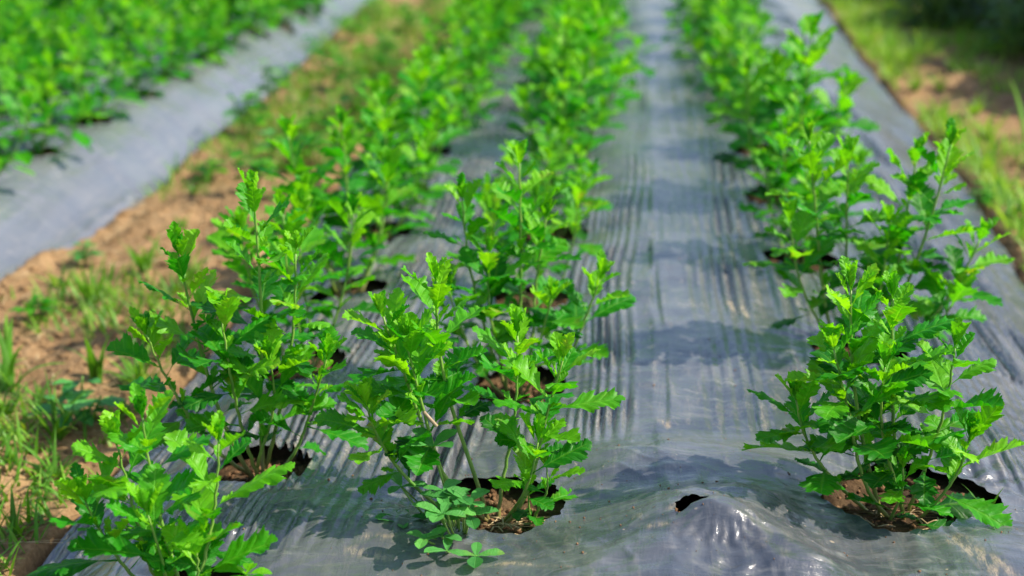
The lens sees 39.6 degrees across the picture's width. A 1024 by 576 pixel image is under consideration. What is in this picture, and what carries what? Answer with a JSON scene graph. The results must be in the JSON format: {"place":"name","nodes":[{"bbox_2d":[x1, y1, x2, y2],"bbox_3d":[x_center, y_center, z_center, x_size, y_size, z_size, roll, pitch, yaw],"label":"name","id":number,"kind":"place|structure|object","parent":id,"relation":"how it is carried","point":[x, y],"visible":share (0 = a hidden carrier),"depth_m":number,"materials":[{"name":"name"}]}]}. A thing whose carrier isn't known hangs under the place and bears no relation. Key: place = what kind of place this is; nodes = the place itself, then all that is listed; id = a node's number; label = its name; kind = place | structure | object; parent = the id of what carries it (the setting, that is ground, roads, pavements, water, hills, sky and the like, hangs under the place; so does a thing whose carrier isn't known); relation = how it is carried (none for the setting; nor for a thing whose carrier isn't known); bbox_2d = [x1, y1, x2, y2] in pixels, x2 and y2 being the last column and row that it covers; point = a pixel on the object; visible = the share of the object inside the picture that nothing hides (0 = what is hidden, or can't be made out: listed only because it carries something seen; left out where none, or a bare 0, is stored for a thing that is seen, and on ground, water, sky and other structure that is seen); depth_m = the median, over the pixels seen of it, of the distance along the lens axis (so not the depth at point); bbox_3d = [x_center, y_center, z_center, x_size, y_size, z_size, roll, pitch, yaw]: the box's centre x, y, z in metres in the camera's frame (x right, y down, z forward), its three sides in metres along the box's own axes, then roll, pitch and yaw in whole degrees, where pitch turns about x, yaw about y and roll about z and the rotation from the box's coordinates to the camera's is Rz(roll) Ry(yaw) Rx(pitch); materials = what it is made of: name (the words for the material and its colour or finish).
{"place":"outdoors","nodes":[
{"label":"outdoors","id":0,"kind":"place"},
{"bbox_2d":[0,0,471,575],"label":"path grass","id":1,"kind":"structure","parent":0,"point":[10,432],"depth_m":2.75,"materials":[{"name":"green plant"}]},
{"bbox_2d":[0,0,1023,575],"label":"ground","id":2,"kind":"structure","parent":0,"point":[34,556],"depth_m":2.84,"materials":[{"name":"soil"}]},
{"bbox_2d":[0,0,24,52],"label":"chrysanthemum plant","id":3,"kind":"object","parent":2,"relation":"on","point":[8,6],"visible":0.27,"depth_m":4.55,"materials":[{"name":"green plant"}]},
{"bbox_2d":[0,379,30,418],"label":"grass tuft","id":4,"kind":"object","parent":2,"relation":"on","point":[10,407],"visible":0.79,"depth_m":2.19,"materials":[{"name":"green plant"}]},
{"bbox_2d":[0,35,42,107],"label":"chrysanthemum plant","id":5,"kind":"object","parent":2,"relation":"on","point":[23,60],"visible":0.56,"depth_m":3.93,"materials":[{"name":"green plant"}]},
{"bbox_2d":[0,90,52,175],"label":"chrysanthemum plant","id":6,"kind":"object","parent":2,"relation":"on","point":[27,99],"visible":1,"depth_m":3.12,"materials":[{"name":"green plant"}]},
{"bbox_2d":[0,483,54,537],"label":"grass tuft","id":7,"kind":"object","parent":2,"relation":"on","point":[13,511],"visible":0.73,"depth_m":1.85,"materials":[{"name":"green plant"}]},
{"bbox_2d":[8,295,55,320],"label":"broadleaf weed","id":8,"kind":"object","parent":2,"relation":"on","point":[31,308],"visible":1,"depth_m":2.64,"materials":[{"name":"green plant"}]},
{"bbox_2d":[0,0,63,45],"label":"chrysanthemum plant","id":9,"kind":"object","parent":2,"relation":"on","point":[29,12],"visible":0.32,"depth_m":4.85,"materials":[{"name":"green plant"}]},
{"bbox_2d":[0,314,66,394],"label":"grass tuft","id":10,"kind":"object","parent":2,"relation":"on","point":[8,364],"visible":0.9,"depth_m":2.29,"materials":[{"name":"green plant"}]},
{"bbox_2d":[0,7,101,91],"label":"chrysanthemum plant","id":11,"kind":"object","parent":2,"relation":"on","point":[24,24],"visible":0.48,"depth_m":4.25,"materials":[{"name":"green plant"}]},
{"bbox_2d":[0,45,106,156],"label":"chrysanthemum plant","id":12,"kind":"object","parent":2,"relation":"on","point":[86,105],"visible":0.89,"depth_m":3.46,"materials":[{"name":"green plant"}]},
{"bbox_2d":[12,428,95,479],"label":"grass tuft","id":13,"kind":"object","parent":2,"relation":"on","point":[57,471],"visible":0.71,"depth_m":2.00,"materials":[{"name":"green plant"}]},
{"bbox_2d":[12,367,103,440],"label":"grass tuft","id":14,"kind":"object","parent":2,"relation":"on","point":[61,433],"visible":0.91,"depth_m":2.11,"materials":[{"name":"green plant"}]},
{"bbox_2d":[14,0,105,38],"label":"chrysanthemum plant","id":15,"kind":"object","parent":2,"relation":"on","point":[51,4],"visible":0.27,"depth_m":5.19,"materials":[{"name":"green plant"}]},
{"bbox_2d":[29,259,98,288],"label":"grass tuft","id":16,"kind":"object","parent":2,"relation":"on","point":[54,284],"visible":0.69,"depth_m":2.82,"materials":[{"name":"green plant"}]},
{"bbox_2d":[31,1,114,68],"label":"chrysanthemum plant","id":17,"kind":"object","parent":2,"relation":"on","point":[72,20],"visible":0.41,"depth_m":4.59,"materials":[{"name":"green plant"}]},
{"bbox_2d":[27,376,125,429],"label":"broadleaf weed","id":18,"kind":"object","parent":2,"relation":"on","point":[69,394],"visible":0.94,"depth_m":2.14,"materials":[{"name":"green plant"}]},
{"bbox_2d":[21,31,146,125],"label":"chrysanthemum plant","id":19,"kind":"object","parent":2,"relation":"on","point":[77,53],"visible":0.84,"depth_m":3.82,"materials":[{"name":"green plant"}]},
{"bbox_2d":[66,241,103,267],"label":"broadleaf weed","id":20,"kind":"object","parent":2,"relation":"on","point":[78,256],"visible":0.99,"depth_m":2.92,"materials":[{"name":"green plant"}]},
{"bbox_2d":[61,257,113,304],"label":"grass tuft","id":21,"kind":"object","parent":2,"relation":"on","point":[81,288],"visible":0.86,"depth_m":2.70,"materials":[{"name":"green plant"}]},
{"bbox_2d":[65,331,116,382],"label":"grass tuft","id":22,"kind":"object","parent":2,"relation":"on","point":[95,368],"visible":0.9,"depth_m":2.30,"materials":[{"name":"green plant"}]},
{"bbox_2d":[83,0,171,53],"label":"chrysanthemum plant","id":23,"kind":"object","parent":2,"relation":"on","point":[111,11],"visible":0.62,"depth_m":4.90,"materials":[{"name":"green plant"}]},
{"bbox_2d":[87,11,185,97],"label":"chrysanthemum plant","id":24,"kind":"object","parent":2,"relation":"on","point":[148,63],"visible":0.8,"depth_m":4.13,"materials":[{"name":"green plant"}]},
{"bbox_2d":[103,333,171,382],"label":"grass tuft","id":25,"kind":"object","parent":2,"relation":"on","point":[131,369],"visible":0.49,"depth_m":2.32,"materials":[{"name":"green plant"}]},
{"bbox_2d":[91,0,186,34],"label":"chrysanthemum plant","id":26,"kind":"object","parent":2,"relation":"on","point":[121,10],"visible":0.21,"depth_m":5.28,"materials":[{"name":"green plant"}]},
{"bbox_2d":[117,233,164,272],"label":"grass tuft","id":27,"kind":"object","parent":2,"relation":"on","point":[139,261],"visible":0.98,"depth_m":2.85,"materials":[{"name":"green plant"}]},
{"bbox_2d":[26,382,294,575],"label":"chrysanthemum plant","id":28,"kind":"object","parent":2,"relation":"on","point":[194,545],"visible":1,"depth_m":1.46,"materials":[{"name":"green plant"}]},
{"bbox_2d":[128,0,212,78],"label":"chrysanthemum plant","id":29,"kind":"object","parent":2,"relation":"on","point":[181,38],"visible":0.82,"depth_m":4.49,"materials":[{"name":"green plant"}]},
{"bbox_2d":[0,0,370,278],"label":"mulch film","id":30,"kind":"object","parent":2,"relation":"on","point":[55,198],"visible":0.36,"depth_m":3.81,"materials":[{"name":"grey plastic"}]},
{"bbox_2d":[166,246,209,284],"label":"grass tuft","id":31,"kind":"object","parent":2,"relation":"on","point":[189,271],"visible":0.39,"depth_m":2.83,"materials":[{"name":"plant"}]},
{"bbox_2d":[172,0,241,63],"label":"chrysanthemum plant","id":32,"kind":"object","parent":2,"relation":"on","point":[212,26],"visible":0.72,"depth_m":4.78,"materials":[{"name":"green plant"}]},
{"bbox_2d":[190,159,231,182],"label":"broadleaf weed","id":33,"kind":"object","parent":2,"relation":"on","point":[213,167],"visible":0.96,"depth_m":3.67,"materials":[{"name":"green plant"}]},
{"bbox_2d":[191,0,274,44],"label":"chrysanthemum plant","id":34,"kind":"object","parent":2,"relation":"on","point":[237,12],"visible":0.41,"depth_m":5.17,"materials":[{"name":"green plant"}]},
{"bbox_2d":[106,167,368,479],"bbox_3d":[-0.337,0.059,1.727,0.330,0.403,0.181,2,18,5],"label":"chrysanthemum plant","id":35,"kind":"object","parent":2,"relation":"on","point":[241,372],"visible":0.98,"depth_m":1.73,"materials":[{"name":"green plant"}]},
{"bbox_2d":[213,563,271,575],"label":"broadleaf seedling","id":36,"kind":"object","parent":2,"relation":"on","point":[234,568],"visible":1,"depth_m":1.45,"materials":[{"name":"green plant"}]},
{"bbox_2d":[222,91,273,136],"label":"broadleaf weed","id":37,"kind":"object","parent":2,"relation":"on","point":[259,119],"visible":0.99,"depth_m":4.12,"materials":[{"name":"green plant"}]},
{"bbox_2d":[215,0,285,34],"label":"chrysanthemum plant","id":38,"kind":"object","parent":2,"relation":"on","point":[259,17],"visible":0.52,"depth_m":5.46,"materials":[{"name":"green plant"}]},
{"bbox_2d":[226,148,279,188],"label":"broadleaf weed","id":39,"kind":"object","parent":2,"relation":"on","point":[266,162],"visible":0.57,"depth_m":3.48,"materials":[{"name":"green plant"}]},
{"bbox_2d":[251,129,285,158],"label":"broadleaf weed","id":40,"kind":"object","parent":2,"relation":"on","point":[270,132],"visible":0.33,"depth_m":3.88,"materials":[{"name":"green plant"}]},
{"bbox_2d":[254,59,299,107],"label":"broadleaf weed","id":41,"kind":"object","parent":2,"relation":"on","point":[269,70],"visible":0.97,"depth_m":4.53,"materials":[{"name":"green plant"}]},
{"bbox_2d":[244,0,315,28],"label":"chrysanthemum plant","id":42,"kind":"object","parent":2,"relation":"on","point":[289,4],"visible":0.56,"depth_m":5.84,"materials":[{"name":"green plant"}]},
{"bbox_2d":[201,187,387,378],"bbox_3d":[-0.332,-0.002,2.080,0.297,0.305,0.268,-2,10,12],"label":"chrysanthemum plant","id":43,"kind":"object","parent":2,"relation":"on","point":[296,216],"visible":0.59,"depth_m":2.08,"materials":[{"name":"green plant"}]},
{"bbox_2d":[285,77,320,99],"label":"grass tuft","id":44,"kind":"object","parent":2,"relation":"on","point":[307,92],"visible":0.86,"depth_m":4.71,"materials":[{"name":"plant"}]},
{"bbox_2d":[274,122,335,166],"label":"broadleaf weed","id":45,"kind":"object","parent":2,"relation":"on","point":[304,139],"visible":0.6,"depth_m":3.76,"materials":[{"name":"green plant"}]},
{"bbox_2d":[300,34,339,70],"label":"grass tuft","id":46,"kind":"object","parent":2,"relation":"on","point":[321,54],"visible":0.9,"depth_m":5.22,"materials":[{"name":"green plant"}]},
{"bbox_2d":[297,96,349,134],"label":"broadleaf weed","id":47,"kind":"object","parent":2,"relation":"on","point":[319,118],"visible":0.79,"depth_m":4.15,"materials":[{"name":"green plant"}]},
{"bbox_2d":[247,104,432,297],"bbox_3d":[-0.279,-0.141,2.452,0.322,0.338,0.278,-9,20,-25],"label":"chrysanthemum plant","id":48,"kind":"object","parent":2,"relation":"on","point":[387,175],"visible":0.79,"depth_m":2.43,"materials":[{"name":"green plant"}]},
{"bbox_2d":[319,54,366,86],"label":"broadleaf weed","id":49,"kind":"object","parent":2,"relation":"on","point":[334,81],"visible":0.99,"depth_m":4.87,"materials":[{"name":"green plant"}]},
{"bbox_2d":[327,12,374,40],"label":"broadleaf weed","id":50,"kind":"object","parent":2,"relation":"on","point":[349,28],"visible":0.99,"depth_m":5.93,"materials":[{"name":"green plant"}]},
{"bbox_2d":[333,73,381,114],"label":"broadleaf weed","id":51,"kind":"object","parent":2,"relation":"on","point":[358,99],"visible":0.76,"depth_m":4.46,"materials":[{"name":"green plant"}]},
{"bbox_2d":[360,0,391,17],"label":"broadleaf weed","id":52,"kind":"object","parent":2,"relation":"on","point":[377,7],"visible":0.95,"depth_m":6.59,"materials":[{"name":"green plant"}]},
{"bbox_2d":[352,45,401,73],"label":"broadleaf weed","id":53,"kind":"object","parent":2,"relation":"on","point":[377,60],"visible":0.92,"depth_m":5.04,"materials":[{"name":"green plant"}]},
{"bbox_2d":[313,89,458,240],"bbox_3d":[-0.243,-0.236,2.758,0.243,0.315,0.253,10,21,29],"label":"chrysanthemum plant","id":54,"kind":"object","parent":2,"relation":"on","point":[376,143],"visible":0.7,"depth_m":2.75,"materials":[{"name":"green plant"}]},
{"bbox_2d":[372,33,404,60],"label":"broadleaf weed","id":55,"kind":"object","parent":2,"relation":"on","point":[383,44],"visible":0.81,"depth_m":5.52,"materials":[{"name":"green plant"}]},
{"bbox_2d":[394,0,427,32],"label":"broadleaf weed","id":56,"kind":"object","parent":2,"relation":"on","point":[410,15],"visible":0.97,"depth_m":6.17,"materials":[{"name":"green plant"}]},
{"bbox_2d":[352,43,469,194],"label":"chrysanthemum plant","id":57,"kind":"object","parent":2,"relation":"on","point":[404,120],"visible":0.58,"depth_m":3.08,"materials":[{"name":"green plant"}]},
{"bbox_2d":[366,56,464,158],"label":"chrysanthemum plant","id":58,"kind":"object","parent":2,"relation":"on","point":[385,78],"visible":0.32,"depth_m":3.41,"materials":[{"name":"green plant"}]},
{"bbox_2d":[395,47,506,128],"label":"chrysanthemum plant","id":59,"kind":"object","parent":2,"relation":"on","point":[472,106],"visible":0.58,"depth_m":3.76,"materials":[{"name":"green plant"}]},
{"bbox_2d":[408,14,506,101],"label":"chrysanthemum plant","id":60,"kind":"object","parent":2,"relation":"on","point":[461,39],"visible":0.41,"depth_m":4.12,"materials":[{"name":"green plant"}]},
{"bbox_2d":[421,0,509,82],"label":"chrysanthemum plant","id":61,"kind":"object","parent":2,"relation":"on","point":[480,15],"visible":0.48,"depth_m":4.43,"materials":[{"name":"green plant"}]},
{"bbox_2d":[314,252,625,529],"bbox_3d":[-0.050,0.135,1.603,0.290,0.334,0.233,-16,24,-40],"label":"chrysanthemum plant","id":62,"kind":"object","parent":2,"relation":"on","point":[415,342],"visible":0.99,"depth_m":1.60,"materials":[{"name":"green plant"}]},
{"bbox_2d":[437,0,522,62],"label":"chrysanthemum plant","id":63,"kind":"object","parent":2,"relation":"on","point":[509,9],"visible":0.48,"depth_m":4.79,"materials":[{"name":"green plant"}]},
{"bbox_2d":[440,0,537,46],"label":"chrysanthemum plant","id":64,"kind":"object","parent":2,"relation":"on","point":[525,4],"visible":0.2,"depth_m":5.08,"materials":[{"name":"green plant"}]},
{"bbox_2d":[410,138,636,400],"bbox_3d":[0.016,-0.014,1.981,0.318,0.384,0.227,2,18,5],"label":"chrysanthemum plant","id":65,"kind":"object","parent":2,"relation":"on","point":[573,313],"visible":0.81,"depth_m":1.97,"materials":[{"name":"green plant"}]},
{"bbox_2d":[42,0,1023,575],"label":"mulch film","id":66,"kind":"object","parent":2,"relation":"on","point":[672,230],"visible":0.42,"depth_m":2.00,"materials":[{"name":"grey plastic"}]},
{"bbox_2d":[374,427,504,567],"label":"clover weed","id":67,"kind":"object","parent":66,"relation":"on","point":[453,502],"visible":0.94,"depth_m":1.56,"materials":[{"name":"green plant"}]},
{"bbox_2d":[109,185,1017,575],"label":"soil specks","id":68,"kind":"object","parent":66,"relation":"on","point":[659,485],"visible":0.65,"depth_m":1.61,"materials":[{"name":"soil"}]},
{"bbox_2d":[517,0,555,17],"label":"chrysanthemum plant","id":69,"kind":"object","parent":2,"relation":"on","point":[529,10],"visible":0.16,"depth_m":5.77,"materials":[{"name":"green plant"}]},
{"bbox_2d":[472,172,609,308],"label":"chrysanthemum plant","id":70,"kind":"object","parent":2,"relation":"on","point":[486,198],"visible":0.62,"depth_m":2.37,"materials":[{"name":"green plant"}]},
{"bbox_2d":[511,449,584,525],"bbox_3d":[0.040,0.234,1.646,0.089,0.110,0.072,-2,18,-6],"label":"chrysanthemum sucker","id":71,"kind":"object","parent":2,"relation":"on","point":[519,513],"visible":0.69,"depth_m":1.64,"materials":[{"name":"green plant"}]},
{"bbox_2d":[491,121,612,241],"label":"chrysanthemum plant","id":72,"kind":"object","parent":2,"relation":"on","point":[549,154],"visible":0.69,"depth_m":2.73,"materials":[{"name":"green plant"}]},
{"bbox_2d":[506,51,614,191],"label":"chrysanthemum plant","id":73,"kind":"object","parent":2,"relation":"on","point":[559,121],"visible":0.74,"depth_m":3.06,"materials":[{"name":"green plant"}]},
{"bbox_2d":[513,33,636,119],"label":"chrysanthemum plant","id":74,"kind":"object","parent":2,"relation":"on","point":[620,106],"visible":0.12,"depth_m":3.82,"materials":[{"name":"green plant"}]},
{"bbox_2d":[513,0,641,151],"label":"chrysanthemum plant","id":75,"kind":"object","parent":2,"relation":"on","point":[587,35],"visible":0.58,"depth_m":3.43,"materials":[{"name":"green plant"}]},
{"bbox_2d":[541,0,616,51],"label":"chrysanthemum plant","id":76,"kind":"object","parent":2,"relation":"on","point":[575,8],"visible":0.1,"depth_m":4.92,"materials":[{"name":"green plant"}]},
{"bbox_2d":[505,1,660,86],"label":"chrysanthemum plant","id":77,"kind":"object","parent":2,"relation":"on","point":[637,41],"visible":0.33,"depth_m":4.21,"materials":[{"name":"green plant"}]},
{"bbox_2d":[535,0,634,59],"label":"chrysanthemum plant","id":78,"kind":"object","parent":2,"relation":"on","point":[581,5],"visible":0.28,"depth_m":4.57,"materials":[{"name":"green plant"}]},
{"bbox_2d":[666,0,758,41],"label":"chrysanthemum plant","id":79,"kind":"object","parent":2,"relation":"on","point":[682,4],"visible":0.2,"depth_m":5.10,"materials":[{"name":"green plant"}]},
{"bbox_2d":[661,0,764,67],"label":"chrysanthemum plant","id":80,"kind":"object","parent":2,"relation":"on","point":[704,14],"visible":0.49,"depth_m":4.69,"materials":[{"name":"green plant"}]},
{"bbox_2d":[480,506,945,533],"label":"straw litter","id":81,"kind":"object","parent":2,"relation":"on","point":[510,525],"visible":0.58,"depth_m":1.66,"materials":[{"name":"brown soil"}]},
{"bbox_2d":[671,0,778,83],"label":"chrysanthemum plant","id":82,"kind":"object","parent":2,"relation":"on","point":[721,21],"visible":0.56,"depth_m":4.25,"materials":[{"name":"green plant"}]},
{"bbox_2d":[691,27,804,119],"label":"chrysanthemum plant","id":83,"kind":"object","parent":2,"relation":"on","point":[724,69],"visible":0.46,"depth_m":3.82,"materials":[{"name":"green plant"}]},
{"bbox_2d":[704,42,814,155],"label":"chrysanthemum plant","id":84,"kind":"object","parent":2,"relation":"on","point":[737,97],"visible":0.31,"depth_m":3.36,"materials":[{"name":"green plant"}]},
{"bbox_2d":[711,11,879,206],"bbox_3d":[0.584,-0.354,2.930,0.303,0.442,0.322,12,22,33],"label":"chrysanthemum plant","id":85,"kind":"object","parent":2,"relation":"on","point":[780,86],"visible":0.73,"depth_m":2.90,"materials":[{"name":"green plant"}]},
{"bbox_2d":[737,109,877,263],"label":"chrysanthemum plant","id":86,"kind":"object","parent":2,"relation":"on","point":[790,168],"visible":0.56,"depth_m":2.53,"materials":[{"name":"green plant"}]},
{"bbox_2d":[742,117,1013,363],"bbox_3d":[0.534,-0.061,2.076,0.391,0.381,0.223,2,18,5],"label":"chrysanthemum plant","id":87,"kind":"object","parent":2,"relation":"on","point":[890,244],"visible":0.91,"depth_m":2.06,"materials":[{"name":"green plant"}]},
{"bbox_2d":[742,255,1023,528],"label":"chrysanthemum plant","id":88,"kind":"object","parent":2,"relation":"on","point":[847,419],"visible":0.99,"depth_m":1.60,"materials":[{"name":"green plant"}]},
{"bbox_2d":[893,67,936,90],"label":"grass tuft","id":89,"kind":"object","parent":2,"relation":"on","point":[917,84],"visible":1,"depth_m":4.83,"materials":[{"name":"plant"}]},
{"bbox_2d":[883,0,990,31],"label":"weed clump","id":90,"kind":"object","parent":2,"relation":"on","point":[931,7],"visible":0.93,"depth_m":6.32,"materials":[{"name":"green plant"}]},
{"bbox_2d":[938,491,979,518],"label":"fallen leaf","id":91,"kind":"object","parent":2,"relation":"on","point":[957,510],"visible":0.33,"depth_m":1.64,"materials":[{"name":"green plant"}]},
{"bbox_2d":[957,92,1000,114],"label":"grass tuft","id":92,"kind":"object","parent":2,"relation":"on","point":[977,110],"visible":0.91,"depth_m":4.45,"materials":[{"name":"green plant"}]},
{"bbox_2d":[967,179,1001,209],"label":"broadleaf weed","id":93,"kind":"object","parent":2,"relation":"on","point":[986,196],"visible":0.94,"depth_m":3.40,"materials":[{"name":"green plant"}]},
{"bbox_2d":[963,114,1010,139],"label":"grass tuft","id":94,"kind":"object","parent":2,"relation":"on","point":[987,132],"visible":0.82,"depth_m":4.09,"materials":[{"name":"plant"}]},
{"bbox_2d":[966,133,1011,170],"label":"grass tuft","id":95,"kind":"object","parent":2,"relation":"on","point":[986,159],"visible":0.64,"depth_m":3.71,"materials":[{"name":"plant"}]},
{"bbox_2d":[963,0,1023,36],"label":"weed clump","id":96,"kind":"object","parent":2,"relation":"on","point":[992,21],"visible":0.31,"depth_m":6.16,"materials":[{"name":"green plant"}]},
{"bbox_2d":[977,162,1012,200],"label":"grass tuft","id":97,"kind":"object","parent":2,"relation":"on","point":[999,182],"visible":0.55,"depth_m":3.45,"materials":[{"name":"plant"}]},
{"bbox_2d":[972,0,1023,62],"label":"weed clump","id":98,"kind":"object","parent":2,"relation":"on","point":[1016,11],"visible":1,"depth_m":5.53,"materials":[{"name":"green plant"}]},
{"bbox_2d":[1010,79,1023,146],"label":"grass tuft","id":99,"kind":"object","parent":2,"relation":"on","point":[1021,112],"visible":1,"depth_m":3.75,"materials":[{"name":"plant"}]},
{"bbox_2d":[820,0,1023,268],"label":"verge grass","id":100,"kind":"structure","parent":0,"point":[890,70],"depth_m":5.33,"materials":[{"name":"green plant"}]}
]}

